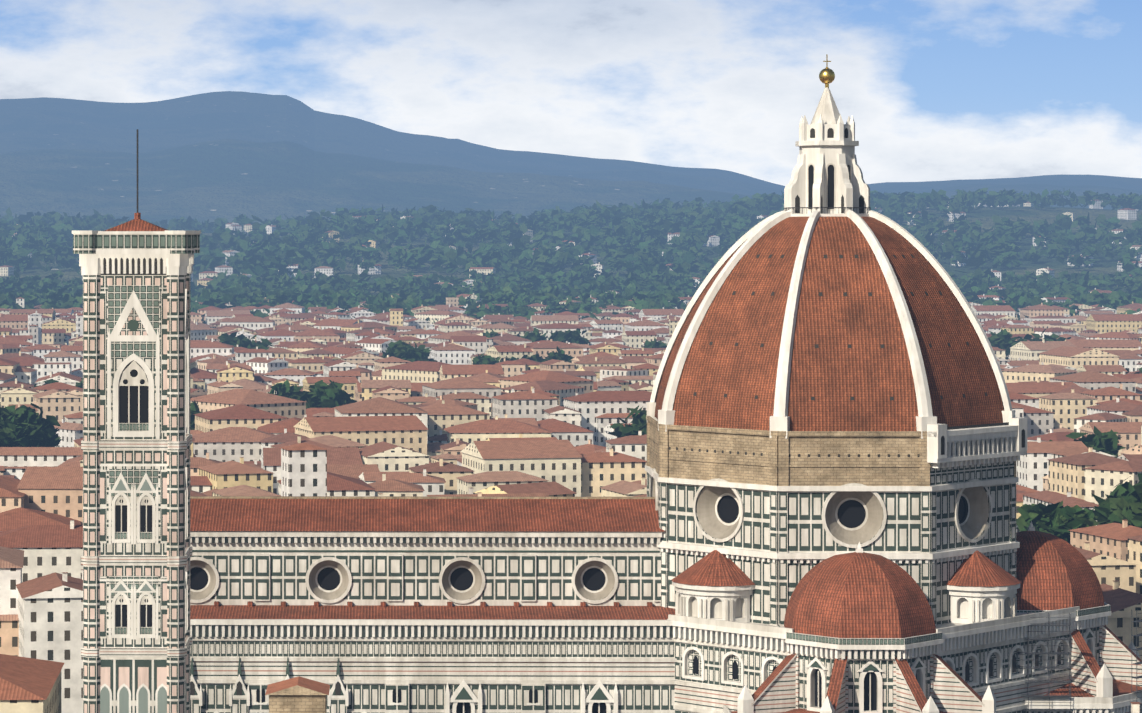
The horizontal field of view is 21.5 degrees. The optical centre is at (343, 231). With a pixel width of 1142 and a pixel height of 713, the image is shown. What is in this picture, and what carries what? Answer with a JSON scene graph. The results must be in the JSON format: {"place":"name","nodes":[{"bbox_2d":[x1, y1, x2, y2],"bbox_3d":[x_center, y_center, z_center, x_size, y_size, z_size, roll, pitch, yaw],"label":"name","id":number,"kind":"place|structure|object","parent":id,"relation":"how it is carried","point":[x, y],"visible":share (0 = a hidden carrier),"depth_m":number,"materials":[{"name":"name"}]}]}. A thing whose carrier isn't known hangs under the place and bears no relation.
{"place":"outdoors","nodes":[
{"label":"outdoors","id":0,"kind":"place"},
{"bbox_2d":[190,496,676,712],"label":"cathedral nave","id":1,"kind":"structure","parent":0,"point":[397,604],"depth_m":430.65,"materials":[{"name":"white stone"}]},
{"bbox_2d":[0,91,1141,301],"bbox_3d":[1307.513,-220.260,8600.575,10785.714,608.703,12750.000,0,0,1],"label":"hills","id":2,"kind":"structure","parent":0,"point":[213,156],"depth_m":7316.55,"materials":[{"name":"plant"}]},
{"bbox_2d":[0,188,1141,323],"bbox_3d":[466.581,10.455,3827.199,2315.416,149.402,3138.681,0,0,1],"label":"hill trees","id":3,"kind":"object","parent":2,"relation":"on","point":[539,278],"visible":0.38,"depth_m":3464.00,"materials":[{"name":"green plant"}]},
{"bbox_2d":[0,0,1141,185],"label":"sky","id":4,"kind":"structure","parent":0,"point":[932,90],"materials":[{"name":"blue"}]},
{"bbox_2d":[645,415,1026,625],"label":"dome drum","id":5,"kind":"object","parent":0,"point":[776,517],"visible":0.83,"depth_m":418.35,"materials":[{"name":"white stone"}]},
{"bbox_2d":[647,210,1014,438],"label":"dome","id":6,"kind":"structure","parent":5,"relation":"on","point":[851,321],"depth_m":425.36,"materials":[{"name":"red tile"}]},
{"bbox_2d":[784,54,870,216],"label":"lantern","id":7,"kind":"object","parent":6,"relation":"on","point":[827,180],"visible":0.79,"depth_m":438.56,"materials":[{"name":"white stone"}]},
{"bbox_2d":[819,68,834,83],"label":"golden ball","id":8,"kind":"object","parent":7,"relation":"attached to","point":[826,75],"visible":0.96,"depth_m":440.63,"materials":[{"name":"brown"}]},
{"label":"ground","id":9,"kind":"structure","parent":0,"visible":0},
{"bbox_2d":[72,129,200,712],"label":"campanile","id":10,"kind":"structure","parent":9,"relation":"on","point":[136,272],"depth_m":406.64,"materials":[{"name":"stone"}]},
{"bbox_2d":[0,200,1141,712],"bbox_3d":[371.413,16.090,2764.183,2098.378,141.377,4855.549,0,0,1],"label":"city buildings","id":11,"kind":"structure","parent":9,"relation":"on","point":[452,420],"depth_m":1024.64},
{"bbox_2d":[0,328,1141,543],"bbox_3d":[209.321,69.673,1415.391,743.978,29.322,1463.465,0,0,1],"label":"city trees","id":12,"kind":"object","parent":9,"relation":"on","point":[23,426],"visible":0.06,"depth_m":1019.60,"materials":[{"name":"green plant"}]},
{"bbox_2d":[667,521,1141,712],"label":"cathedral tribunes","id":13,"kind":"object","parent":9,"relation":"on","point":[859,631],"visible":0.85,"depth_m":416.29,"materials":[{"name":"white stone"}]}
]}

